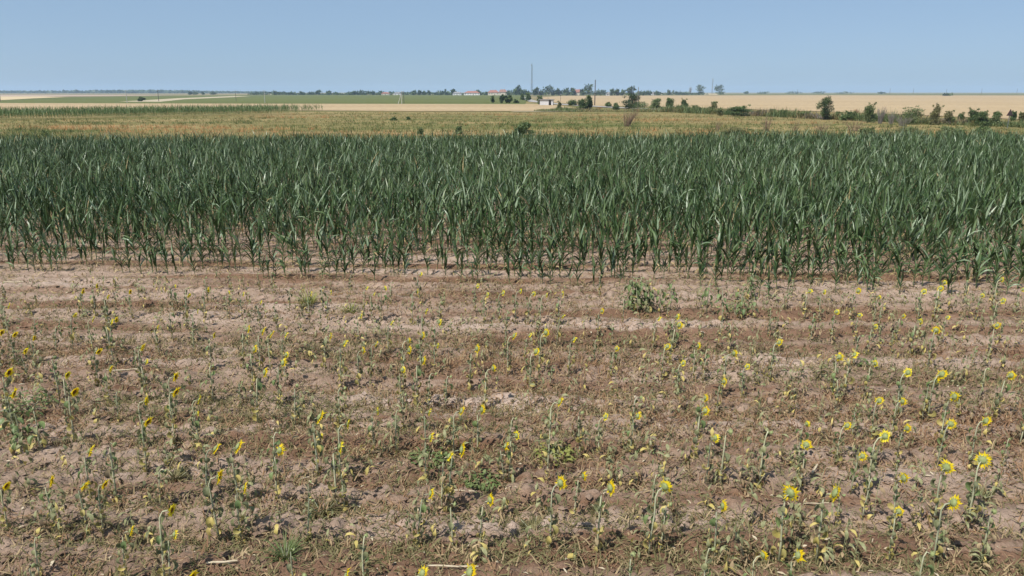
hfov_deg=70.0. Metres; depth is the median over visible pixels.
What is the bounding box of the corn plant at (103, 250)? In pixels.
[93,245,111,263]
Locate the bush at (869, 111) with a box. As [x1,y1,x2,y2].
[863,102,876,122]
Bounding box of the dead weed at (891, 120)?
[886,111,897,123]
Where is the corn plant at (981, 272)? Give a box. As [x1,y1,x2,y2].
[969,248,998,281]
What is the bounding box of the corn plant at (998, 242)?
[993,230,1012,266]
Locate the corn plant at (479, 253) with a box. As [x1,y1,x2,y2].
[472,242,485,268]
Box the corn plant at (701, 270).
[693,263,708,284]
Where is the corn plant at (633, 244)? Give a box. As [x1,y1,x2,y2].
[628,237,642,264]
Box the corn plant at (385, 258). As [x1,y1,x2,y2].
[382,247,389,272]
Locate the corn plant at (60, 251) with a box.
[50,241,70,264]
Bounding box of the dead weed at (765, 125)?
[760,115,771,130]
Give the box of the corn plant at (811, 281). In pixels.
[806,271,820,287]
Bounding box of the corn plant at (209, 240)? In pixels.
[201,232,213,262]
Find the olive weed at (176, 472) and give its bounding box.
[160,463,191,484]
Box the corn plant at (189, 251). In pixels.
[186,238,199,266]
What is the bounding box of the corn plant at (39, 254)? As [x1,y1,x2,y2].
[33,244,43,270]
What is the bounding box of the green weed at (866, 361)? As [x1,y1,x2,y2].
[857,357,876,368]
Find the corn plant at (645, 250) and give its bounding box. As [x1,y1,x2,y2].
[636,234,652,266]
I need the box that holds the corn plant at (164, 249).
[160,245,167,265]
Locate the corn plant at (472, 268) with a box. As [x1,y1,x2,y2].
[467,259,478,282]
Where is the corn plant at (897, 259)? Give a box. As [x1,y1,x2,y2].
[886,241,914,278]
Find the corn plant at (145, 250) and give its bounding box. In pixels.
[139,242,153,266]
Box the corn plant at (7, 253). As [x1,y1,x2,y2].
[4,243,11,270]
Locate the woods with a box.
[0,89,279,92]
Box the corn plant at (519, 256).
[509,246,526,273]
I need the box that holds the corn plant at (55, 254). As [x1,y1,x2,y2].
[46,245,62,270]
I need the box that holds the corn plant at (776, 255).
[770,236,780,271]
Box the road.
[524,98,1003,122]
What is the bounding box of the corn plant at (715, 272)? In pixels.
[711,263,725,287]
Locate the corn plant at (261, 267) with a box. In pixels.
[258,256,266,277]
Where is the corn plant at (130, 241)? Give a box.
[122,231,139,259]
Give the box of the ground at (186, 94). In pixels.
[0,92,1013,100]
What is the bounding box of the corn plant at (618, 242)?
[609,232,621,261]
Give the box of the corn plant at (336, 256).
[328,246,343,269]
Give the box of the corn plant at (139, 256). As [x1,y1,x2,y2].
[129,248,145,273]
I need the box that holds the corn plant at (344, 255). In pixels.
[339,246,348,273]
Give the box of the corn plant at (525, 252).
[520,245,530,270]
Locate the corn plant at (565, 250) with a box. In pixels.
[555,237,577,270]
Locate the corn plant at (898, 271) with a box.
[894,261,907,287]
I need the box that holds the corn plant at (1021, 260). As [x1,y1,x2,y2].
[1016,253,1023,283]
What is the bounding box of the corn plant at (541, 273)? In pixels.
[538,261,544,282]
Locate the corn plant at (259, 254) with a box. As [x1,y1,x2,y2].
[254,244,267,269]
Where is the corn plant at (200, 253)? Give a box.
[195,243,209,267]
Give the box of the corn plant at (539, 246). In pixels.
[529,230,547,270]
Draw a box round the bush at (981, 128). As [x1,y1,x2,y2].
[973,125,998,134]
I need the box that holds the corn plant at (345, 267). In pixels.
[338,255,349,277]
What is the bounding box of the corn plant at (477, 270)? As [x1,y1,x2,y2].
[471,256,482,278]
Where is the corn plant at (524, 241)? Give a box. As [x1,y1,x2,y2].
[508,231,542,263]
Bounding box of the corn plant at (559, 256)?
[553,248,563,276]
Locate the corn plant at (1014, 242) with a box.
[1007,234,1019,268]
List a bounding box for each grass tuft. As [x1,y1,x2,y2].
[256,525,310,568]
[289,284,319,305]
[331,295,359,313]
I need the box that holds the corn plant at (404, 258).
[398,250,411,273]
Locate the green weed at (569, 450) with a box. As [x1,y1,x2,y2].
[533,440,575,465]
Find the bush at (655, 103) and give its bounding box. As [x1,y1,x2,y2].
[648,98,661,108]
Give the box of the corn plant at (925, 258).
[904,229,942,273]
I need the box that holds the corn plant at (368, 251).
[365,237,371,266]
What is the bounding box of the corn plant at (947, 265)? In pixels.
[938,250,960,279]
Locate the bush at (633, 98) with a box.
[621,93,647,108]
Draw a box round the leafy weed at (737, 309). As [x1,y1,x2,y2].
[726,295,746,314]
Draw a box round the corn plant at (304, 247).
[298,241,312,265]
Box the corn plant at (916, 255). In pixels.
[906,240,924,274]
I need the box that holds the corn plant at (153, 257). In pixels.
[148,244,161,272]
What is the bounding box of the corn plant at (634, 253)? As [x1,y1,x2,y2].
[629,245,642,270]
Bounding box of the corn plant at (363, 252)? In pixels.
[356,240,371,264]
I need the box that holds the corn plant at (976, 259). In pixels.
[957,248,980,279]
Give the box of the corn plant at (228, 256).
[218,244,232,269]
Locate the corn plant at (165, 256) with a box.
[159,247,174,273]
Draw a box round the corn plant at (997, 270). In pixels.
[986,256,1010,288]
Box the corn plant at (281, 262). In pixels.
[274,249,291,277]
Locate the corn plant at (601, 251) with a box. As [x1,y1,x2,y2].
[597,234,605,264]
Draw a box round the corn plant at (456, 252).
[450,235,465,268]
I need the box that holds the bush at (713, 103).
[708,101,718,108]
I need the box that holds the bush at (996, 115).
[988,111,1002,123]
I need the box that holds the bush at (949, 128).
[935,126,966,134]
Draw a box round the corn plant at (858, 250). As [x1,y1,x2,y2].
[854,245,862,272]
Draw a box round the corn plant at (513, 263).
[507,250,522,275]
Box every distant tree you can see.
[505,90,513,94]
[512,85,520,94]
[532,87,539,94]
[542,85,553,94]
[562,87,570,94]
[569,88,576,94]
[584,83,594,94]
[595,89,605,95]
[609,88,615,95]
[625,86,635,94]
[636,91,645,95]
[696,85,703,91]
[714,84,724,90]
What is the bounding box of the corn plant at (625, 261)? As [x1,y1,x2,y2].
[614,253,634,277]
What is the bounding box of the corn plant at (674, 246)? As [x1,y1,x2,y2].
[669,234,680,266]
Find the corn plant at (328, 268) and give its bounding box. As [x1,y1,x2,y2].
[319,257,332,278]
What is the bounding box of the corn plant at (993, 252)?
[981,241,1004,274]
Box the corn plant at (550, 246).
[542,234,561,266]
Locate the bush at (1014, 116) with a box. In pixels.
[1009,110,1017,120]
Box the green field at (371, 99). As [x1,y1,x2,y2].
[0,95,525,103]
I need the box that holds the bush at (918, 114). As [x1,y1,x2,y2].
[901,105,924,123]
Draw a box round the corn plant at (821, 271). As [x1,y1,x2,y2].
[815,252,830,282]
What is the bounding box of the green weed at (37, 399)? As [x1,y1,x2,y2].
[2,387,58,416]
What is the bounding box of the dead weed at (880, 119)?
[877,107,887,123]
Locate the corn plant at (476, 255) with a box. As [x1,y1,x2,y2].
[468,242,485,274]
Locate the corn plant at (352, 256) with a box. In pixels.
[346,244,360,272]
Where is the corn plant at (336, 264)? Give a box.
[332,259,340,279]
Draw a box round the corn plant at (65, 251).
[60,240,70,263]
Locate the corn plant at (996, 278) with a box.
[986,270,1002,294]
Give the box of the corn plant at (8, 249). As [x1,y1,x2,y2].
[4,238,12,256]
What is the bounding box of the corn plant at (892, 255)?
[872,236,903,272]
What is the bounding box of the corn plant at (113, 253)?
[111,248,116,265]
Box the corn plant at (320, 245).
[315,239,328,264]
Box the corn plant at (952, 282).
[939,272,960,294]
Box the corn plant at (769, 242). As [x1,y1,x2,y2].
[763,232,770,268]
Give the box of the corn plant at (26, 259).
[18,245,33,270]
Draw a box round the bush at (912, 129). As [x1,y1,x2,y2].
[887,126,926,136]
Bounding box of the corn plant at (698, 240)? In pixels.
[692,225,716,265]
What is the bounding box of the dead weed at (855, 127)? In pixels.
[845,120,864,130]
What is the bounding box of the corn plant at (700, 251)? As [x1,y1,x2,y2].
[695,244,703,273]
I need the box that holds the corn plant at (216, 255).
[207,244,224,266]
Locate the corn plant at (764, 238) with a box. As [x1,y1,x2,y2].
[751,232,776,269]
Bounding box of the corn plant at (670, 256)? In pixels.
[667,246,672,270]
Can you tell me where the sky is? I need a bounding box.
[0,0,1023,92]
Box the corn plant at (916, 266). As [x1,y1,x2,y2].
[908,258,923,286]
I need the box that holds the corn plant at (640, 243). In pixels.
[635,232,645,265]
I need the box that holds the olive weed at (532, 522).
[515,512,547,539]
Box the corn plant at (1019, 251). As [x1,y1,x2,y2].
[1014,239,1023,266]
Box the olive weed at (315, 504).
[295,489,351,519]
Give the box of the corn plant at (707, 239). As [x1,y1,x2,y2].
[700,229,720,266]
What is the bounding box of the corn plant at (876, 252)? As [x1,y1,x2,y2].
[869,242,882,279]
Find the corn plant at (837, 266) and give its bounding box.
[833,258,840,283]
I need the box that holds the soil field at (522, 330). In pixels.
[0,150,1023,575]
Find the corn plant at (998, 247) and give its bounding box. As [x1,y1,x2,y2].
[978,233,1011,265]
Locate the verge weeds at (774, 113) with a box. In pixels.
[534,104,1023,127]
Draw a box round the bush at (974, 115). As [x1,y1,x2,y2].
[966,107,979,121]
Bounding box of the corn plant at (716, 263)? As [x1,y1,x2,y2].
[713,256,721,277]
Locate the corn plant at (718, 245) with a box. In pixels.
[702,226,724,265]
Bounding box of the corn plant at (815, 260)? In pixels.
[805,252,827,275]
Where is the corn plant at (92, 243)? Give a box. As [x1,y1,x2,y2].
[86,230,99,259]
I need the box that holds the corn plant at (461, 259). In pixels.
[459,248,467,274]
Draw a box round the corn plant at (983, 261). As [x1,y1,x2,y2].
[975,240,999,275]
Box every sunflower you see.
[0,300,4,326]
[0,329,4,363]
[0,368,14,416]
[0,409,23,453]
[0,481,11,530]
[1,282,7,302]
[1,303,10,337]
[2,409,29,455]
[4,387,19,431]
[8,331,18,364]
[19,348,29,381]
[23,562,35,575]
[25,407,49,451]
[28,336,38,364]
[29,535,41,575]
[31,318,37,336]
[39,475,60,532]
[47,355,63,399]
[53,326,61,352]
[57,371,75,417]
[58,319,62,337]
[64,388,79,441]
[67,313,77,350]
[74,479,91,530]
[77,289,84,315]
[78,444,97,499]
[85,316,93,351]
[89,284,98,315]
[91,348,102,385]
[93,480,107,533]
[101,294,113,327]
[102,319,118,363]
[102,366,113,402]
[103,442,123,503]
[106,317,118,348]
[113,391,120,421]
[116,525,134,575]
[125,289,133,318]
[132,344,145,380]
[133,347,139,367]
[133,396,149,442]
[137,358,153,400]
[137,417,152,471]
[151,325,162,355]
[152,504,175,575]
[154,469,166,506]
[161,529,178,575]
[162,372,179,423]
[163,441,173,469]
[164,387,179,446]
[167,284,176,314]
[167,313,174,338]
[182,292,190,328]
[183,287,190,309]
[188,411,199,447]
[189,309,198,340]
[189,396,200,442]
[189,570,198,575]
[190,329,195,352]
[199,287,210,319]
[199,443,220,498]
[202,469,224,539]
[203,276,208,299]
[205,333,215,368]
[205,365,216,401]
[223,290,230,317]
[226,440,244,500]
[227,273,233,293]
[229,482,248,543]
[237,292,245,318]
[237,325,249,367]
[237,381,244,402]
[246,344,257,384]
[250,368,267,423]
[252,327,265,369]
[254,300,263,329]
[256,273,260,290]
[264,330,274,370]
[267,431,280,473]
[269,272,274,292]
[269,444,285,500]
[272,301,279,331]
[272,358,286,403]
[278,332,288,369]
[280,352,288,386]
[286,547,296,575]
[287,288,292,309]
[289,383,299,424]
[303,499,314,541]
[304,291,313,321]
[305,480,311,504]
[308,411,323,476]
[311,432,323,475]
[317,308,321,330]
[319,286,325,311]
[320,332,331,370]
[324,289,331,320]
[324,441,346,508]
[332,419,349,476]
[335,340,347,387]
[335,386,345,424]
[339,469,347,507]
[348,274,354,292]
[354,314,362,343]
[355,346,365,386]
[358,534,368,575]
[361,286,368,311]
[367,292,375,322]
[367,342,377,374]
[368,408,379,450]
[377,286,386,320]
[384,321,393,354]
[388,282,392,303]
[391,409,401,453]
[396,366,405,404]
[397,338,410,373]
[399,346,411,388]
[400,393,406,428]
[408,290,417,324]
[411,356,425,405]
[412,488,433,546]
[414,272,422,303]
[415,332,424,371]
[417,309,427,346]
[417,565,428,575]
[418,409,432,450]
[419,432,433,480]
[425,373,436,408]
[430,319,441,355]
[430,343,439,372]
[435,452,452,509]
[437,301,443,323]
[441,443,465,511]
[443,375,452,408]
[447,406,464,456]
[447,502,457,548]
[462,563,475,575]
[465,344,479,389]
[472,283,478,311]
[472,404,485,455]
[474,493,493,550]
[478,364,496,408]
[480,292,488,321]
[496,291,504,320]
[497,442,509,483]
[503,312,509,333]
[503,333,516,374]
[505,430,519,481]
[507,417,517,449]
[512,288,521,323]
[521,333,531,360]
[525,291,535,323]
[525,348,539,389]
[536,328,549,372]
[537,293,546,325]
[542,398,563,449]
[544,431,555,480]
[545,475,566,548]
[548,365,554,384]
[553,314,564,347]
[555,290,563,322]
[564,337,576,376]
[569,471,586,517]
[575,411,584,458]
[591,479,615,551]
[592,339,597,361]
[595,308,603,337]
[595,412,607,454]
[598,275,601,296]
[607,345,619,377]
[609,324,614,343]
[614,462,620,484]
[621,296,626,322]
[624,277,637,309]
[626,552,635,575]
[627,278,642,311]
[627,411,640,454]
[628,395,642,435]
[633,277,645,310]
[637,280,651,312]
[643,286,653,311]
[643,479,672,555]
[645,288,654,312]
[649,317,661,347]
[649,474,659,511]
[656,285,665,311]
[658,343,670,379]
[658,501,672,552]
[665,280,677,309]
[666,322,682,363]
[667,314,679,350]
[674,359,685,395]
[690,342,700,380]
[690,405,709,460]
[695,394,707,436]
[700,348,709,380]
[700,546,714,575]
[701,283,713,313]
[702,434,720,483]
[709,499,726,559]
[714,378,726,414]
[715,287,727,320]
[715,428,732,485]
[717,350,737,397]
[718,317,724,334]
[726,323,732,346]
[735,290,749,319]
[739,364,749,398]
[740,284,744,301]
[743,549,768,575]
[744,273,754,298]
[746,273,758,299]
[747,293,758,316]
[755,431,772,488]
[765,339,783,381]
[767,308,773,329]
[770,484,799,561]
[783,549,805,575]
[784,289,790,307]
[789,279,795,299]
[793,421,810,459]
[797,440,812,489]
[801,289,812,319]
[808,313,815,340]
[810,484,840,563]
[816,289,825,319]
[829,309,839,341]
[829,352,843,396]
[831,378,839,413]
[833,422,850,463]
[834,494,845,525]
[840,352,859,397]
[848,287,861,318]
[849,451,867,494]
[851,335,863,366]
[851,403,859,437]
[852,313,862,341]
[859,477,876,520]
[861,359,878,398]
[863,429,889,495]
[864,324,877,354]
[867,397,883,439]
[871,295,881,321]
[877,305,884,330]
[884,506,904,560]
[886,472,910,527]
[888,397,906,439]
[889,331,895,353]
[892,367,911,417]
[892,460,899,485]
[893,314,905,341]
[893,423,911,464]
[907,318,922,355]
[914,551,934,575]
[915,289,926,319]
[919,377,939,420]
[924,370,948,420]
[925,326,940,365]
[927,458,955,527]
[929,494,962,562]
[931,285,943,321]
[934,280,947,309]
[934,391,960,444]
[934,418,957,465]
[938,316,949,343]
[955,387,965,418]
[962,280,968,303]
[964,451,992,525]
[966,416,991,467]
[970,346,977,366]
[973,293,984,320]
[978,367,989,398]
[980,508,996,561]
[986,322,1000,356]
[988,371,1016,418]
[989,277,1003,309]
[989,298,1005,330]
[1000,438,1010,465]
[1014,288,1023,311]
[1016,408,1023,444]
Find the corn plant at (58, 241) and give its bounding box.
[52,227,59,259]
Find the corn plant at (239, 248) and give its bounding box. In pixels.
[229,234,250,263]
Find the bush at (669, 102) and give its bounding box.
[666,98,673,107]
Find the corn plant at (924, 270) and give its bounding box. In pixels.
[916,255,936,285]
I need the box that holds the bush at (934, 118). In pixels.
[928,103,944,124]
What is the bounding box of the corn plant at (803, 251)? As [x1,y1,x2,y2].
[787,225,815,267]
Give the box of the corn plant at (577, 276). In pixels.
[572,258,586,285]
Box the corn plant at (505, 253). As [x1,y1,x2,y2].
[498,241,516,269]
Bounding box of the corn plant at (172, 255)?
[169,245,176,272]
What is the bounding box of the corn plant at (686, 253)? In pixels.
[684,245,692,271]
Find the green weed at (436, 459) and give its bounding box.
[408,446,448,468]
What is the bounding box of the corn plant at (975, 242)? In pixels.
[959,235,986,269]
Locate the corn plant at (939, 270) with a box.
[933,254,955,284]
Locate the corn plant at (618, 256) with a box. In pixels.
[615,243,623,270]
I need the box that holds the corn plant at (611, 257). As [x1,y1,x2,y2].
[604,247,616,277]
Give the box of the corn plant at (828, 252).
[823,242,831,270]
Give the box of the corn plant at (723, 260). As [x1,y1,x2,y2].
[717,252,728,280]
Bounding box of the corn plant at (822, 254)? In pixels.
[812,243,829,276]
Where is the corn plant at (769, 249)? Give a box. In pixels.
[764,241,773,275]
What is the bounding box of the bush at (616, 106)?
[612,102,619,109]
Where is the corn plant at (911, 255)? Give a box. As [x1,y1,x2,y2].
[887,230,926,273]
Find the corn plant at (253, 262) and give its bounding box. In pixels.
[242,243,263,271]
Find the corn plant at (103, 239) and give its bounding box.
[101,233,107,259]
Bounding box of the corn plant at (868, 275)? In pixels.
[865,267,873,292]
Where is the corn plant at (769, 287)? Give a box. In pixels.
[765,278,776,297]
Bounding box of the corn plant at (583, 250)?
[575,240,589,271]
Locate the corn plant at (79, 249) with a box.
[74,238,86,264]
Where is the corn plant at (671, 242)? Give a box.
[664,229,683,264]
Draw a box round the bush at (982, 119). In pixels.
[975,110,992,126]
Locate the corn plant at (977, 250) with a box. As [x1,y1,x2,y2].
[969,235,989,275]
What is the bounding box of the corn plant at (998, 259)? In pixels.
[992,251,1002,275]
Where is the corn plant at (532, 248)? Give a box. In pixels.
[522,239,541,269]
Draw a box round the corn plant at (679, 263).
[673,253,686,276]
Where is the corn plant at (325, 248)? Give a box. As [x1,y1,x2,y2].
[317,230,335,265]
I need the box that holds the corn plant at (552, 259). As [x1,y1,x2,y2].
[541,247,560,277]
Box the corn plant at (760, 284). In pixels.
[753,275,770,295]
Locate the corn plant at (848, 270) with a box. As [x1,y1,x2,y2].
[841,255,857,284]
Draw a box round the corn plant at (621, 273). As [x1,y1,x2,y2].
[615,262,628,285]
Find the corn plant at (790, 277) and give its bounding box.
[787,267,793,290]
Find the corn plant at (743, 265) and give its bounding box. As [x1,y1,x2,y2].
[731,255,750,281]
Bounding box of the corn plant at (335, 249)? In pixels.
[327,236,346,265]
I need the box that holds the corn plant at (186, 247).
[175,235,195,261]
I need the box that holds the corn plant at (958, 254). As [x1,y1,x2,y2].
[948,239,970,273]
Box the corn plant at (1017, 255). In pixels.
[1008,244,1023,274]
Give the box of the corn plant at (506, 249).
[500,238,515,269]
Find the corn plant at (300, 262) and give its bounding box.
[296,257,302,277]
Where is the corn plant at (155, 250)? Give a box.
[142,242,162,266]
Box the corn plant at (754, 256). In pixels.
[740,233,766,274]
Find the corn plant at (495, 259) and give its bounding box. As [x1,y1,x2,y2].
[486,242,503,269]
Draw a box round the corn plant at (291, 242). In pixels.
[282,236,303,264]
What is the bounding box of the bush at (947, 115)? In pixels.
[943,110,956,121]
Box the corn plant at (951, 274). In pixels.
[943,271,953,293]
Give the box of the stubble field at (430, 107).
[0,103,569,110]
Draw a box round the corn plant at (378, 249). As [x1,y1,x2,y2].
[368,239,384,267]
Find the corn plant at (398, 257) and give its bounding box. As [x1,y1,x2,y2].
[389,244,404,273]
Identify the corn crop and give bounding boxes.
[0,125,1023,208]
[0,163,1023,267]
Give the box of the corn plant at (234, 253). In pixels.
[231,242,240,270]
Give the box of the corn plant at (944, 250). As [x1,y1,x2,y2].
[938,233,967,274]
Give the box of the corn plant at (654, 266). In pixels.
[650,255,659,276]
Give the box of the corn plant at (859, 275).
[850,260,862,284]
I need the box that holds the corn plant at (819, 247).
[810,238,825,269]
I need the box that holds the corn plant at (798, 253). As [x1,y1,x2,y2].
[787,243,806,276]
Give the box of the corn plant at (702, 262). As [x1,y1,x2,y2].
[696,252,711,278]
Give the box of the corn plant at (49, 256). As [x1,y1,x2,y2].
[45,248,51,270]
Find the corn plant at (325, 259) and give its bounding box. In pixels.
[314,250,333,271]
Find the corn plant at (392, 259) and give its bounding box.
[388,246,397,274]
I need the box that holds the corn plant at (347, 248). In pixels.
[343,245,355,267]
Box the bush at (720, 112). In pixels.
[716,107,723,115]
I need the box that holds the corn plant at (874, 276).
[870,269,878,290]
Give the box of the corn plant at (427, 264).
[422,250,431,274]
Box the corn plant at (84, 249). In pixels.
[76,239,87,264]
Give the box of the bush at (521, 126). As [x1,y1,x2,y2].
[510,122,534,135]
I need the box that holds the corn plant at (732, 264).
[723,252,740,280]
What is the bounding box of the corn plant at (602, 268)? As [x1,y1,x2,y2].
[595,262,605,283]
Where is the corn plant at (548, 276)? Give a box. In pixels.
[539,258,557,283]
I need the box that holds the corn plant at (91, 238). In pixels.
[88,230,96,259]
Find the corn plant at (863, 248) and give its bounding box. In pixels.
[859,243,871,269]
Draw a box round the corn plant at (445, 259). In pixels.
[439,248,449,274]
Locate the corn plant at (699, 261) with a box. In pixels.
[693,246,715,279]
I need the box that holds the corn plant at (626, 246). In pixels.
[612,242,632,269]
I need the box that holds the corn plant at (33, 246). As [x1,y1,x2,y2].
[25,238,44,263]
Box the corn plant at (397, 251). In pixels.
[389,240,404,265]
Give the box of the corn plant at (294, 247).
[286,232,312,265]
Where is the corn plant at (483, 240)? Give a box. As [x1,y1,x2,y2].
[473,227,495,263]
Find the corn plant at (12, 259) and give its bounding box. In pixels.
[6,247,15,268]
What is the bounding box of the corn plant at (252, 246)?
[242,233,257,265]
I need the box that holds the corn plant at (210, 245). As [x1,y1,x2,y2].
[199,233,216,261]
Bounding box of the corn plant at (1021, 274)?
[1013,261,1023,288]
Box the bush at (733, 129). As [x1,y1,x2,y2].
[718,127,751,135]
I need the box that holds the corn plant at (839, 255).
[825,245,851,275]
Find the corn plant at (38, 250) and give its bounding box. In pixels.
[29,242,45,263]
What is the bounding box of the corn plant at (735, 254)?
[727,239,742,274]
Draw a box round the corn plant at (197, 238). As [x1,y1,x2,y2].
[189,230,207,258]
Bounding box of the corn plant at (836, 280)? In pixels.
[828,272,842,292]
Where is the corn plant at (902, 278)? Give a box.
[896,268,905,293]
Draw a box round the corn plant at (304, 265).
[303,258,311,276]
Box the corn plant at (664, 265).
[657,256,670,279]
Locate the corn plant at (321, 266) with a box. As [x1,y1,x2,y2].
[312,255,330,277]
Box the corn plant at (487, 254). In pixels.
[484,239,489,268]
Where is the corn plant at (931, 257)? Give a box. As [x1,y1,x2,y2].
[919,240,949,279]
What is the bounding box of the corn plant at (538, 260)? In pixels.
[533,247,543,277]
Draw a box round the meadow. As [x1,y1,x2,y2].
[0,101,1023,145]
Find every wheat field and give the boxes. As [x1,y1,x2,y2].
[0,96,54,99]
[543,95,1023,118]
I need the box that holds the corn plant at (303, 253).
[293,247,313,269]
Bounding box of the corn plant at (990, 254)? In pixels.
[981,244,996,281]
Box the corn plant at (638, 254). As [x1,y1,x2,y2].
[636,249,640,271]
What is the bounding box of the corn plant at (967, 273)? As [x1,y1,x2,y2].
[963,262,970,287]
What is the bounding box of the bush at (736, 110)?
[723,105,752,115]
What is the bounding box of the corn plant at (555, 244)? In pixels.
[541,234,574,270]
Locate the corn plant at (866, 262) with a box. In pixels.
[854,252,873,284]
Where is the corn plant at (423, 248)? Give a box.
[416,235,430,262]
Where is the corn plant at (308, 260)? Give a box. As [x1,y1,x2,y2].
[305,248,311,272]
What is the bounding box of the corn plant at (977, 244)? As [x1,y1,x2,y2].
[972,240,991,267]
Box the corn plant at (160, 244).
[157,231,167,260]
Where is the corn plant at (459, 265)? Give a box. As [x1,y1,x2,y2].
[452,260,468,281]
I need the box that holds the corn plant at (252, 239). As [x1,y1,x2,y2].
[246,231,256,263]
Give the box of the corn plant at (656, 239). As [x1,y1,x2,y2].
[652,230,664,265]
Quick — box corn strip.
[0,102,322,118]
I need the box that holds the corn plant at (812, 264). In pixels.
[806,255,823,283]
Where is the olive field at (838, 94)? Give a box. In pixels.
[533,93,1023,95]
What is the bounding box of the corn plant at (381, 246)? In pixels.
[370,233,393,267]
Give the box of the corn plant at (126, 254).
[119,245,134,264]
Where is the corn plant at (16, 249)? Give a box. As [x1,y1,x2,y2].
[7,240,23,262]
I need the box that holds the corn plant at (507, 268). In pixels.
[502,258,514,283]
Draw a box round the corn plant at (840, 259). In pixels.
[839,242,849,272]
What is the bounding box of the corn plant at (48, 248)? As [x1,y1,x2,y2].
[39,237,62,260]
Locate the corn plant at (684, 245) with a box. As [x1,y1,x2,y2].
[670,232,689,266]
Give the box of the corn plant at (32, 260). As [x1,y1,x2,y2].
[22,247,43,270]
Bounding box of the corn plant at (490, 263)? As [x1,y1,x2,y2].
[484,249,495,275]
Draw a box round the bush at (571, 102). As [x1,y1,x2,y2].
[566,99,577,105]
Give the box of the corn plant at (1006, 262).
[998,251,1020,280]
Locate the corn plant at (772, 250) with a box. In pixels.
[765,232,778,270]
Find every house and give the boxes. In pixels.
[464,91,479,94]
[488,90,498,94]
[499,89,506,94]
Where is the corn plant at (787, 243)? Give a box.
[786,236,800,266]
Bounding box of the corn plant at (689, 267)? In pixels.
[682,252,700,278]
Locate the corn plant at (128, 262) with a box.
[119,253,131,270]
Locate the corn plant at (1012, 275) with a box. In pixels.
[1000,268,1020,293]
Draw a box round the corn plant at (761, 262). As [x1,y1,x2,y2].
[752,254,767,281]
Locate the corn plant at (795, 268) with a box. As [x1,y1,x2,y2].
[787,255,805,283]
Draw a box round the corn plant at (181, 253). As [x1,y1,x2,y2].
[169,235,196,266]
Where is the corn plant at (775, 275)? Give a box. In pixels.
[771,262,784,289]
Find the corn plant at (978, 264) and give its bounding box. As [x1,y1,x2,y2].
[972,247,987,287]
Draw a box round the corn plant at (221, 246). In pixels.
[214,235,231,251]
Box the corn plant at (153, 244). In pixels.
[145,236,163,253]
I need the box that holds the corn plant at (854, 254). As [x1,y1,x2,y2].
[846,243,865,277]
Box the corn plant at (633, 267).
[632,259,635,277]
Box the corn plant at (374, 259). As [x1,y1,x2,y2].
[370,254,377,280]
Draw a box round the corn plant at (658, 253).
[656,246,662,271]
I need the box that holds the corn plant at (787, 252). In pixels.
[785,244,792,275]
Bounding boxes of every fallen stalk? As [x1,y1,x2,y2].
[112,368,137,370]
[206,560,237,563]
[429,564,478,566]
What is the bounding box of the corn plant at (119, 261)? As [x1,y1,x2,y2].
[111,251,125,271]
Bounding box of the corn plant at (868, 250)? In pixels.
[861,242,873,268]
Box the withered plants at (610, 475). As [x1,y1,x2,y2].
[0,261,1023,575]
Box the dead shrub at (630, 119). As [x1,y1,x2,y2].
[623,108,642,125]
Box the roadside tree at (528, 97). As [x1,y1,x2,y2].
[525,92,531,100]
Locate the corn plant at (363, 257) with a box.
[351,244,371,272]
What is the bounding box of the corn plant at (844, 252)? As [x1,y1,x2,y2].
[837,237,849,271]
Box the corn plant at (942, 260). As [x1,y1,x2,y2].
[933,252,948,281]
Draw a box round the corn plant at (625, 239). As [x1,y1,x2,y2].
[621,231,627,265]
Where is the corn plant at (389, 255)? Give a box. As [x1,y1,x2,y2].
[380,239,395,266]
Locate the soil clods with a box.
[0,278,1023,575]
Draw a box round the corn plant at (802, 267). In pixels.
[796,257,809,280]
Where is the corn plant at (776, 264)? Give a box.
[770,257,786,281]
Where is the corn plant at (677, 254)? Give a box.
[670,242,685,272]
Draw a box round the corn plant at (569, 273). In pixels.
[563,263,574,284]
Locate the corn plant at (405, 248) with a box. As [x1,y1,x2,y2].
[394,237,412,266]
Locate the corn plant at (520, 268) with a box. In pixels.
[516,260,525,283]
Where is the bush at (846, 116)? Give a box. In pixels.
[839,111,856,120]
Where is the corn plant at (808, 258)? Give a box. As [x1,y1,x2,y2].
[805,252,814,277]
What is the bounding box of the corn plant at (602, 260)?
[593,249,609,272]
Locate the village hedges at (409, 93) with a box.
[248,91,708,94]
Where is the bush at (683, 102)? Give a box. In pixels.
[681,98,688,106]
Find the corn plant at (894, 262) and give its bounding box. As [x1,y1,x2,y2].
[886,240,906,272]
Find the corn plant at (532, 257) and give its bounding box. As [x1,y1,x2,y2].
[522,248,537,276]
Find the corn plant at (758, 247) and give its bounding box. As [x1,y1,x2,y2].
[749,239,763,272]
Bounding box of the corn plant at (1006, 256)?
[1000,243,1013,272]
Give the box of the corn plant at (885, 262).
[875,257,891,283]
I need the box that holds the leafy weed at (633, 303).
[624,295,643,310]
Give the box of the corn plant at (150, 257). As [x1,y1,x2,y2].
[147,247,154,272]
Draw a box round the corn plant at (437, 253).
[434,242,441,268]
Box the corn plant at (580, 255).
[572,238,593,270]
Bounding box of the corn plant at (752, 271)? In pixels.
[747,263,756,285]
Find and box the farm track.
[121,96,246,101]
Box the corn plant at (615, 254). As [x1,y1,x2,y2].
[608,247,624,277]
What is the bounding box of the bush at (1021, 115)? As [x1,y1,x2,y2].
[1018,111,1023,121]
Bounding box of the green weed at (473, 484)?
[464,468,500,493]
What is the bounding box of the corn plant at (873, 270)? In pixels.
[867,261,883,283]
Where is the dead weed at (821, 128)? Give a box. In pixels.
[812,121,831,131]

